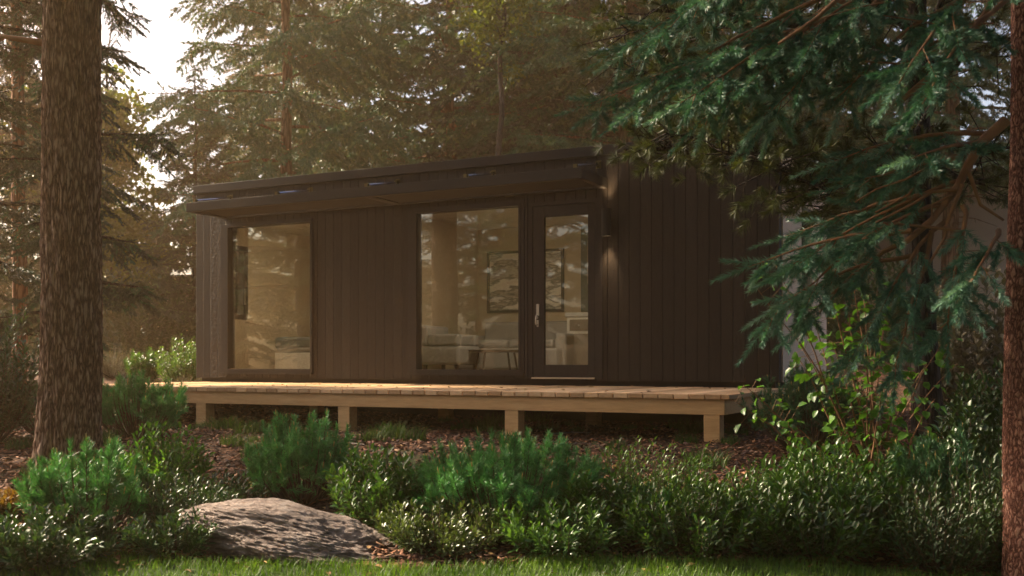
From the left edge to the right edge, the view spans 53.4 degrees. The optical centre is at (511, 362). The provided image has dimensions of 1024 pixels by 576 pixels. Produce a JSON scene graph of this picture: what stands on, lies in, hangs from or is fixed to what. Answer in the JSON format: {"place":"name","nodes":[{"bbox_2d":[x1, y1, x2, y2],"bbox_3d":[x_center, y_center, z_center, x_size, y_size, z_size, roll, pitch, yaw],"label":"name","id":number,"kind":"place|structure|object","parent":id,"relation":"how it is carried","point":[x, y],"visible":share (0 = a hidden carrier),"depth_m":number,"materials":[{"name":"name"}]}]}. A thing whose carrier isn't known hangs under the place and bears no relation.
{"place":"outdoors","nodes":[
{"label":"outdoors","id":0,"kind":"place"},
{"bbox_2d":[0,549,999,575],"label":"lawn","id":1,"kind":"structure","parent":0,"point":[356,572],"depth_m":4.91,"materials":[{"name":"plant"}]},
{"bbox_2d":[3,382,989,575],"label":"fallen leaves","id":2,"kind":"object","parent":1,"relation":"on","point":[615,553],"visible":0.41,"depth_m":8.09,"materials":[{"name":"brown plant"}]},
{"bbox_2d":[0,365,1000,575],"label":"ground","id":3,"kind":"structure","parent":0,"point":[441,561],"depth_m":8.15,"materials":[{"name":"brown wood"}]},
{"bbox_2d":[0,486,22,518],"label":"leafy shrub","id":4,"kind":"object","parent":3,"relation":"on","point":[7,496],"visible":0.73,"depth_m":5.99,"materials":[{"name":"orange plant"}]},
{"bbox_2d":[2,434,33,449],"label":"grass tuft","id":5,"kind":"object","parent":3,"relation":"on","point":[21,444],"visible":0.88,"depth_m":8.31,"materials":[{"name":"plant"}]},
{"bbox_2d":[0,299,39,441],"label":"leafy shrub","id":6,"kind":"object","parent":3,"relation":"on","point":[10,393],"visible":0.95,"depth_m":8.72,"materials":[{"name":"green plant"}]},
{"bbox_2d":[18,462,29,478],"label":"grass tuft","id":7,"kind":"object","parent":3,"relation":"on","point":[25,474],"visible":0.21,"depth_m":7.16,"materials":[{"name":"plant"}]},
{"bbox_2d":[0,0,102,484],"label":"pine tree","id":8,"kind":"object","parent":3,"relation":"on","point":[69,393],"visible":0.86,"depth_m":6.86,"materials":[{"name":"brown plant"}]},
{"bbox_2d":[0,0,108,301],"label":"conifer tree","id":9,"kind":"object","parent":3,"relation":"on","point":[5,78],"visible":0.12,"depth_m":26.97,"materials":[{"name":"plant"}]},
{"bbox_2d":[9,382,103,435],"bbox_3d":[-4.112,0.383,9.188,0.902,0.677,0.791,0,0,0],"label":"mugo pine","id":10,"kind":"object","parent":3,"relation":"on","point":[31,421],"visible":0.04,"depth_m":8.96,"materials":[{"name":"plant"}]},
{"bbox_2d":[0,253,116,367],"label":"leafy shrub","id":11,"kind":"object","parent":3,"relation":"on","point":[5,290],"visible":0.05,"depth_m":27.29,"materials":[{"name":"plant"}]},
{"bbox_2d":[0,502,124,575],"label":"leafy shrub","id":12,"kind":"object","parent":3,"relation":"on","point":[44,538],"visible":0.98,"depth_m":4.92,"materials":[{"name":"green plant"}]},
{"bbox_2d":[0,0,135,387],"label":"spruce tree","id":13,"kind":"object","parent":3,"relation":"on","point":[15,113],"visible":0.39,"depth_m":12.19,"materials":[{"name":"plant"}]},
{"bbox_2d":[0,0,138,399],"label":"conifer tree","id":14,"kind":"object","parent":3,"relation":"on","point":[20,292],"visible":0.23,"depth_m":13.54,"materials":[{"name":"green plant"}]},
{"bbox_2d":[56,456,103,489],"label":"mugo pine","id":15,"kind":"object","parent":3,"relation":"on","point":[76,469],"visible":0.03,"depth_m":6.40,"materials":[{"name":"plant"}]},
{"bbox_2d":[10,434,164,533],"bbox_3d":[-2.308,0.679,5.538,0.777,0.610,0.759,0,0,0],"label":"mugo pine","id":16,"kind":"object","parent":3,"relation":"on","point":[97,487],"visible":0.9,"depth_m":5.41,"materials":[{"name":"plant"}]},
{"bbox_2d":[0,0,186,390],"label":"spruce tree","id":17,"kind":"object","parent":3,"relation":"on","point":[20,165],"visible":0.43,"depth_m":11.90,"materials":[{"name":"plant"}]},
{"bbox_2d":[0,23,192,313],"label":"tree","id":18,"kind":"object","parent":3,"relation":"on","point":[132,230],"visible":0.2,"depth_m":28.52,"materials":[{"name":"plant"}]},
{"bbox_2d":[102,426,119,437],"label":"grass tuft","id":19,"kind":"object","parent":3,"relation":"on","point":[104,429],"visible":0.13,"depth_m":9.05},
{"bbox_2d":[102,427,123,447],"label":"grass tuft","id":20,"kind":"object","parent":3,"relation":"on","point":[109,434],"visible":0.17,"depth_m":8.50,"materials":[{"name":"plant"}]},
{"bbox_2d":[102,346,143,377],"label":"leafy shrub","id":21,"kind":"object","parent":3,"relation":"on","point":[110,367],"visible":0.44,"depth_m":16.43,"materials":[{"name":"grey plant"}]},
{"bbox_2d":[122,347,165,382],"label":"leafy shrub","id":22,"kind":"object","parent":3,"relation":"on","point":[147,365],"visible":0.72,"depth_m":15.74,"materials":[{"name":"green plant"}]},
{"bbox_2d":[102,369,188,438],"bbox_3d":[-3.425,0.377,9.318,0.930,0.672,0.986,0,0,-17],"label":"mugo pine","id":23,"kind":"object","parent":3,"relation":"on","point":[147,402],"visible":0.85,"depth_m":9.14,"materials":[{"name":"plant"}]},
{"bbox_2d":[102,255,195,363],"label":"leafy shrub","id":24,"kind":"object","parent":3,"relation":"on","point":[120,330],"visible":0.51,"depth_m":26.02,"materials":[{"name":"green plant"}]},
{"bbox_2d":[103,419,216,498],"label":"leafy shrub","id":25,"kind":"object","parent":3,"relation":"on","point":[153,456],"visible":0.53,"depth_m":6.53,"materials":[{"name":"green plant"}]},
{"bbox_2d":[116,506,220,559],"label":"leafy shrub","id":26,"kind":"object","parent":3,"relation":"on","point":[167,534],"visible":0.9,"depth_m":5.11,"materials":[{"name":"green plant"}]},
{"bbox_2d":[150,375,201,382],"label":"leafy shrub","id":27,"kind":"object","parent":3,"relation":"on","point":[182,379],"visible":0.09,"depth_m":14.63,"materials":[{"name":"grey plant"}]},
{"bbox_2d":[152,334,201,381],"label":"leafy shrub","id":28,"kind":"object","parent":3,"relation":"on","point":[175,367],"visible":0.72,"depth_m":15.21,"materials":[{"name":"green plant"}]},
{"bbox_2d":[125,65,236,354],"bbox_3d":[-8.300,-3.723,26.789,3.737,8.021,3.890,0,0,-19],"label":"conifer tree","id":29,"kind":"object","parent":3,"relation":"on","point":[189,308],"visible":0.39,"depth_m":26.29,"materials":[{"name":"plant"}]},
{"bbox_2d":[123,464,241,531],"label":"leafy shrub","id":30,"kind":"object","parent":3,"relation":"on","point":[188,497],"visible":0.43,"depth_m":5.61,"materials":[{"name":"green plant"}]},
{"bbox_2d":[204,415,244,430],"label":"grass tuft","id":31,"kind":"object","parent":3,"relation":"on","point":[227,425],"visible":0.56,"depth_m":10.42,"materials":[{"name":"plant"}]},
{"bbox_2d":[217,431,246,446],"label":"grass tuft","id":32,"kind":"object","parent":3,"relation":"on","point":[233,441],"visible":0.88,"depth_m":8.49,"materials":[{"name":"plant"}]},
{"bbox_2d":[190,467,279,500],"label":"leafy shrub","id":33,"kind":"object","parent":3,"relation":"on","point":[238,487],"visible":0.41,"depth_m":6.31,"materials":[{"name":"green plant"}]},
{"bbox_2d":[174,1,301,267],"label":"conifer tree","id":34,"kind":"object","parent":3,"relation":"on","point":[256,35],"visible":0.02,"depth_m":51.91,"materials":[{"name":"plant"}]},
{"bbox_2d":[230,417,267,435],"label":"grass tuft","id":35,"kind":"object","parent":3,"relation":"on","point":[255,429],"visible":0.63,"depth_m":9.79,"materials":[{"name":"plant"}]},
{"bbox_2d":[239,444,263,458],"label":"grass tuft","id":36,"kind":"object","parent":3,"relation":"on","point":[241,454],"visible":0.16,"depth_m":7.91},
{"bbox_2d":[244,434,261,442],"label":"grass tuft","id":37,"kind":"object","parent":3,"relation":"on","point":[255,438],"visible":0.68,"depth_m":8.84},
{"bbox_2d":[134,0,425,260],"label":"conifer tree","id":38,"kind":"object","parent":3,"relation":"on","point":[334,129],"visible":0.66,"depth_m":26.80,"materials":[{"name":"green plant"}]},
{"bbox_2d":[179,498,394,565],"bbox_3d":[-1.037,0.962,5.391,1.559,0.491,0.849,0,0,0],"label":"boulder","id":39,"kind":"object","parent":3,"relation":"on","point":[274,528],"visible":0.69,"depth_m":5.17,"materials":[{"name":"stone"}]},
{"bbox_2d":[287,421,315,435],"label":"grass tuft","id":40,"kind":"object","parent":3,"relation":"on","point":[302,428],"visible":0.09,"depth_m":9.27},
{"bbox_2d":[242,409,361,504],"bbox_3d":[-1.335,0.594,6.438,0.745,0.632,0.749,0,0,0],"label":"mugo pine","id":41,"kind":"object","parent":3,"relation":"on","point":[311,451],"visible":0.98,"depth_m":6.31,"materials":[{"name":"plant"}]},
{"bbox_2d":[224,0,408,175],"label":"conifer tree","id":42,"kind":"object","parent":3,"relation":"on","point":[271,69],"visible":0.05,"depth_m":43.89,"materials":[{"name":"green plant"}]},
{"bbox_2d":[266,0,474,175],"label":"conifer tree","id":43,"kind":"object","parent":3,"relation":"on","point":[431,123],"visible":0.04,"depth_m":36.70,"materials":[{"name":"plant"}]},
{"bbox_2d":[352,425,390,442],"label":"grass tuft","id":44,"kind":"object","parent":3,"relation":"on","point":[379,437],"visible":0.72,"depth_m":8.66,"materials":[{"name":"plant"}]},
{"bbox_2d":[316,443,438,531],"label":"leafy shrub","id":45,"kind":"object","parent":3,"relation":"on","point":[375,488],"visible":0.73,"depth_m":5.73,"materials":[{"name":"green plant"}]},
{"bbox_2d":[365,419,407,434],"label":"grass tuft","id":46,"kind":"object","parent":3,"relation":"on","point":[389,428],"visible":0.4,"depth_m":9.57,"materials":[{"name":"plant"}]},
{"bbox_2d":[387,424,430,441],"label":"grass tuft","id":47,"kind":"object","parent":3,"relation":"on","point":[416,436],"visible":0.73,"depth_m":8.80,"materials":[{"name":"plant"}]},
{"bbox_2d":[369,495,508,557],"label":"leafy shrub","id":48,"kind":"object","parent":3,"relation":"on","point":[456,537],"visible":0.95,"depth_m":5.25,"materials":[{"name":"green plant"}]},
{"bbox_2d":[103,382,783,442],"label":"deck","id":49,"kind":"structure","parent":3,"relation":"on","point":[713,405],"depth_m":9.96,"materials":[{"name":"brown wood"}]},
{"bbox_2d":[292,0,611,175],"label":"conifer tree","id":50,"kind":"object","parent":3,"relation":"on","point":[448,38],"visible":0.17,"depth_m":30.24,"materials":[{"name":"green plant"}]},
{"bbox_2d":[450,422,464,429],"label":"grass tuft","id":51,"kind":"object","parent":3,"relation":"on","point":[459,426],"visible":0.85,"depth_m":10.26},
{"bbox_2d":[407,2,553,143],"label":"conifer tree","id":52,"kind":"object","parent":3,"relation":"on","point":[461,62],"depth_m":43.11,"materials":[{"name":"green plant"}]},
{"bbox_2d":[471,415,504,431],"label":"grass tuft","id":53,"kind":"object","parent":3,"relation":"on","point":[491,423],"visible":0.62,"depth_m":10.01,"materials":[{"name":"plant"}]},
{"bbox_2d":[439,0,543,155],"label":"birch tree","id":54,"kind":"object","parent":3,"relation":"on","point":[479,5],"visible":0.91,"depth_m":23.89,"materials":[{"name":"green plant"}]},
{"bbox_2d":[478,410,504,422],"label":"grass tuft","id":55,"kind":"object","parent":3,"relation":"on","point":[490,417],"visible":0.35,"depth_m":11.17,"materials":[{"name":"plant"}]},
{"bbox_2d":[490,429,511,439],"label":"grass tuft","id":56,"kind":"object","parent":3,"relation":"on","point":[506,435],"visible":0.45,"depth_m":9.21,"materials":[{"name":"plant"}]},
{"bbox_2d":[186,127,826,423],"bbox_3d":[-0.300,-0.920,13.734,8.251,3.180,3.830,0,0,26],"label":"cabin","id":57,"kind":"object","parent":3,"relation":"on","point":[361,276],"visible":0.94,"depth_m":12.66,"materials":[{"name":"wood"}]},
{"bbox_2d":[245,283,247,319],"bbox_3d":[-4.141,-1.185,14.976,0.160,1.090,0.620,0,0,26],"label":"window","id":58,"kind":"structure","parent":57,"relation":"in","point":[246,310],"depth_m":15.22,"materials":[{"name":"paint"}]},
{"bbox_2d":[219,218,312,373],"bbox_3d":[-3.346,-0.888,13.971,1.588,2.083,0.165,0,0,26],"label":"window","id":59,"kind":"structure","parent":57,"relation":"in","point":[236,239],"depth_m":14.20,"materials":[{"name":"paint"}]},
{"bbox_2d":[275,337,309,368],"bbox_3d":[-2.570,-0.098,15.749,1.520,0.575,1.550,0,0,26],"label":"bed","id":60,"kind":"object","parent":57,"relation":"on","point":[294,353],"visible":0.27,"depth_m":15.24,"materials":[{"name":"fabric"}]},
{"bbox_2d":[422,326,478,368],"bbox_3d":[-0.855,-0.160,14.112,0.620,0.700,0.620,0,0,26],"label":"armchair","id":61,"kind":"object","parent":57,"relation":"on","point":[442,346],"visible":0.86,"depth_m":13.88,"materials":[{"name":"grey fabric"}]},
{"bbox_2d":[407,200,524,375],"bbox_3d":[-0.563,-0.897,12.607,1.628,2.103,0.165,0,0,26],"label":"window","id":62,"kind":"structure","parent":57,"relation":"in","point":[414,215],"depth_m":12.79,"materials":[{"name":"paint"}]},
{"bbox_2d":[469,350,517,369],"bbox_3d":[-0.214,0.009,13.898,0.840,0.367,0.480,0,0,26],"label":"coffee table","id":63,"kind":"object","parent":57,"relation":"on","point":[493,351],"visible":0.69,"depth_m":13.87,"materials":[{"name":"brown wood"}]},
{"bbox_2d":[454,321,573,368],"bbox_3d":[0.131,-0.210,14.887,1.790,0.800,0.880,0,0,26],"label":"sofa","id":64,"kind":"object","parent":57,"relation":"on","point":[559,341],"visible":0.49,"depth_m":14.60,"materials":[{"name":"grey fabric"}]},
{"bbox_2d":[487,248,563,312],"bbox_3d":[0.195,-1.230,15.392,1.280,0.940,0.030,0,0,26],"label":"picture","id":65,"kind":"object","parent":57,"relation":"attached to","point":[502,281],"depth_m":15.48,"materials":[{"name":"paper"}]},
{"bbox_2d":[531,202,594,378],"bbox_3d":[0.602,-0.836,11.995,0.795,2.052,0.119,0,0,26],"label":"door","id":66,"kind":"structure","parent":57,"relation":"in","point":[541,370],"depth_m":12.09,"materials":[{"name":"paint"}]},
{"bbox_2d":[565,312,587,364],"bbox_3d":[1.057,-0.260,14.629,0.380,0.900,0.630,0,0,26],"label":"kitchen cabinet","id":67,"kind":"object","parent":57,"relation":"on","point":[577,324],"visible":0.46,"depth_m":14.35,"materials":[{"name":"white paint"}]},
{"bbox_2d":[581,227,587,311],"bbox_3d":[1.158,-1.355,14.813,0.320,1.250,0.150,0,0,26],"label":"tall cabinet","id":68,"kind":"object","parent":57,"relation":"attached to","point":[584,269],"visible":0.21,"depth_m":14.84,"materials":[{"name":"white wood"}]},
{"bbox_2d":[802,206,811,330],"bbox_3d":[3.539,-1.110,12.282,0.066,1.500,0.600,0,0,26],"label":"window","id":69,"kind":"structure","parent":57,"relation":"in","point":[807,210],"depth_m":12.25,"materials":[{"name":"paint"}]},
{"bbox_2d":[408,426,607,531],"bbox_3d":[-0.025,0.668,5.812,1.216,0.639,1.096,0,0,0],"label":"mugo pine","id":70,"kind":"object","parent":3,"relation":"on","point":[505,478],"visible":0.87,"depth_m":5.61,"materials":[{"name":"plant"}]},
{"bbox_2d":[395,0,683,162],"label":"conifer tree","id":71,"kind":"object","parent":3,"relation":"on","point":[598,84],"visible":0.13,"depth_m":27.63,"materials":[{"name":"plant"}]},
{"bbox_2d":[524,411,556,421],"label":"grass tuft","id":72,"kind":"object","parent":3,"relation":"on","point":[539,416],"visible":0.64,"depth_m":11.88,"materials":[{"name":"plant"}]},
{"bbox_2d":[533,419,562,431],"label":"grass tuft","id":73,"kind":"object","parent":3,"relation":"on","point":[554,426],"visible":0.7,"depth_m":10.20,"materials":[{"name":"plant"}]},
{"bbox_2d":[487,494,646,559],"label":"leafy shrub","id":74,"kind":"object","parent":3,"relation":"on","point":[554,530],"visible":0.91,"depth_m":5.18,"materials":[{"name":"green plant"}]},
{"bbox_2d":[537,468,654,541],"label":"leafy shrub","id":75,"kind":"object","parent":3,"relation":"on","point":[572,494],"visible":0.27,"depth_m":5.44,"materials":[{"name":"green plant"}]},
{"bbox_2d":[604,439,626,450],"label":"grass tuft","id":76,"kind":"object","parent":3,"relation":"on","point":[610,445],"visible":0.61,"depth_m":8.39,"materials":[{"name":"plant"}]},
{"bbox_2d":[438,0,828,157],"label":"conifer tree","id":77,"kind":"object","parent":3,"relation":"on","point":[562,57],"visible":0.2,"depth_m":26.01,"materials":[{"name":"green plant"}]},
{"bbox_2d":[614,481,682,534],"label":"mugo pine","id":78,"kind":"object","parent":3,"relation":"on","point":[650,494],"visible":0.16,"depth_m":5.50,"materials":[{"name":"plant"}]},
{"bbox_2d":[569,435,731,507],"bbox_3d":[0.785,0.691,5.783,0.941,0.559,0.889,0,0,0],"label":"leafy shrub","id":79,"kind":"object","parent":3,"relation":"on","point":[691,476],"visible":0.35,"depth_m":5.74,"materials":[{"name":"green plant"}]},
{"bbox_2d":[644,469,687,488],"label":"grass tuft","id":80,"kind":"object","parent":3,"relation":"on","point":[656,475],"visible":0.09,"depth_m":6.81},
{"bbox_2d":[672,419,703,434],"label":"grass tuft","id":81,"kind":"object","parent":3,"relation":"on","point":[693,430],"visible":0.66,"depth_m":9.61,"materials":[{"name":"plant"}]},
{"bbox_2d":[673,431,704,443],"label":"grass tuft","id":82,"kind":"object","parent":3,"relation":"on","point":[693,440],"visible":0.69,"depth_m":8.66,"materials":[{"name":"plant"}]},
{"bbox_2d":[613,475,774,563],"bbox_3d":[0.946,0.806,5.252,0.811,0.435,0.775,0,0,38],"label":"leafy shrub","id":83,"kind":"object","parent":3,"relation":"on","point":[694,529],"visible":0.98,"depth_m":5.14,"materials":[{"name":"green plant"}]},
{"bbox_2d":[682,446,732,469],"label":"grass tuft","id":84,"kind":"object","parent":3,"relation":"on","point":[724,460],"visible":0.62,"depth_m":7.51,"materials":[{"name":"plant"}]},
{"bbox_2d":[720,434,741,445],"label":"grass tuft","id":85,"kind":"object","parent":3,"relation":"on","point":[728,440],"visible":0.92,"depth_m":8.52,"materials":[{"name":"plant"}]},
{"bbox_2d":[724,423,751,435],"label":"grass tuft","id":86,"kind":"object","parent":3,"relation":"on","point":[732,431],"visible":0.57,"depth_m":9.38,"materials":[{"name":"plant"}]},
{"bbox_2d":[686,458,826,546],"bbox_3d":[1.307,0.752,5.454,0.808,0.496,0.719,0,0,0],"label":"leafy shrub","id":87,"kind":"object","parent":3,"relation":"on","point":[749,475],"visible":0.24,"depth_m":5.40,"materials":[{"name":"green plant"}]},
{"bbox_2d":[601,0,954,271],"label":"conifer tree","id":88,"kind":"object","parent":3,"relation":"on","point":[812,10],"visible":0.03,"depth_m":30.15,"materials":[{"name":"green plant"}]},
{"bbox_2d":[553,0,1023,575],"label":"spruce tree","id":89,"kind":"object","parent":3,"relation":"on","point":[779,46],"visible":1,"depth_m":4.76,"materials":[{"name":"green plant"}]},
{"bbox_2d":[568,0,1010,450],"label":"pine tree","id":90,"kind":"object","parent":3,"relation":"on","point":[803,158],"visible":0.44,"depth_m":7.50,"materials":[{"name":"green plant"}]},
{"bbox_2d":[738,359,881,450],"bbox_3d":[2.446,0.346,8.303,1.196,0.784,1.027,0,0,0],"label":"mugo pine","id":91,"kind":"object","parent":3,"relation":"on","point":[794,398],"visible":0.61,"depth_m":8.10,"materials":[{"name":"plant"}]},
{"bbox_2d":[784,364,847,418],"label":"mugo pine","id":92,"kind":"object","parent":3,"relation":"on","point":[787,386],"visible":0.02,"depth_m":11.43,"materials":[{"name":"plant"}]},
{"bbox_2d":[736,470,908,566],"bbox_3d":[1.556,0.802,5.206,0.893,0.487,0.756,0,0,0],"label":"leafy shrub","id":93,"kind":"object","parent":3,"relation":"on","point":[843,530],"visible":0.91,"depth_m":5.04,"materials":[{"name":"green plant"}]},
{"bbox_2d":[742,430,913,516],"bbox_3d":[1.745,0.674,5.643,0.963,0.608,0.853,0,0,0],"label":"leafy shrub","id":94,"kind":"object","parent":3,"relation":"on","point":[820,469],"visible":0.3,"depth_m":5.56,"materials":[{"name":"green plant"}]},
{"bbox_2d":[732,259,963,497],"bbox_3d":[2.078,0.159,6.161,1.444,1.573,0.851,0,0,0],"label":"hazel shrub","id":95,"kind":"object","parent":3,"relation":"on","point":[872,437],"visible":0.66,"depth_m":6.20,"materials":[{"name":"green plant"}]},
{"bbox_2d":[843,472,928,545],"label":"leafy shrub","id":96,"kind":"object","parent":3,"relation":"on","point":[899,503],"visible":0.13,"depth_m":5.41,"materials":[{"name":"green plant"}]},
{"bbox_2d":[827,242,972,368],"bbox_3d":[9.572,-1.420,26.011,4.160,3.199,3.822,0,0,0],"label":"leafy shrub","id":97,"kind":"object","parent":3,"relation":"on","point":[832,325],"visible":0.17,"depth_m":25.29,"materials":[{"name":"green plant"}]},
{"bbox_2d":[790,0,1010,304],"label":"conifer tree","id":98,"kind":"object","parent":3,"relation":"on","point":[984,121],"visible":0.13,"depth_m":28.82,"materials":[{"name":"green plant"}]},
{"bbox_2d":[827,168,1008,365],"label":"neighbouring house","id":99,"kind":"structure","parent":3,"relation":"on","point":[984,231],"depth_m":32.80,"materials":[{"name":"beige paint"}]},
{"bbox_2d":[868,476,1002,574],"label":"leafy shrub","id":100,"kind":"object","parent":3,"relation":"on","point":[951,551],"visible":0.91,"depth_m":4.91,"materials":[{"name":"green plant"}]},
{"bbox_2d":[876,421,1001,516],"bbox_3d":[2.399,0.671,5.745,0.734,0.699,0.627,0,0,-34],"label":"mugo pine","id":101,"kind":"object","parent":3,"relation":"on","point":[925,454],"visible":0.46,"depth_m":5.63,"materials":[{"name":"plant"}]},
{"bbox_2d":[895,447,1002,555],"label":"leafy shrub","id":102,"kind":"object","parent":3,"relation":"on","point":[966,481],"visible":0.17,"depth_m":5.19,"materials":[{"name":"green plant"}]},
{"bbox_2d":[901,255,1005,428],"bbox_3d":[4.418,-0.139,9.493,1.557,1.744,1.462,0,0,0],"label":"leafy shrub","id":103,"kind":"object","parent":3,"relation":"on","point":[977,345],"visible":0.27,"depth_m":9.35,"materials":[{"name":"green plant"}]},
{"bbox_2d":[932,357,1003,444],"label":"leafy shrub","id":104,"kind":"object","parent":3,"relation":"on","point":[990,404],"visible":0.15,"depth_m":6.95,"materials":[{"name":"glossy dark green leaves"}]},
{"bbox_2d":[939,399,1002,477],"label":"leafy shrub","id":105,"kind":"object","parent":3,"relation":"on","point":[991,437],"visible":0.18,"depth_m":6.23,"materials":[{"name":"glossy dark green leaves"}]},
{"bbox_2d":[946,471,1003,575],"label":"leafy shrub","id":106,"kind":"object","parent":3,"relation":"on","point":[988,512],"visible":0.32,"depth_m":4.88,"materials":[{"name":"green plant"}]},
{"bbox_2d":[960,447,1001,505],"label":"leafy shrub","id":107,"kind":"object","parent":3,"relation":"on","point":[986,475],"visible":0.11,"depth_m":5.31,"materials":[{"name":"green plant"}]},
{"bbox_2d":[0,0,1010,274],"label":"sky","id":108,"kind":"structure","parent":0,"point":[159,52],"materials":[{"name":"white"}]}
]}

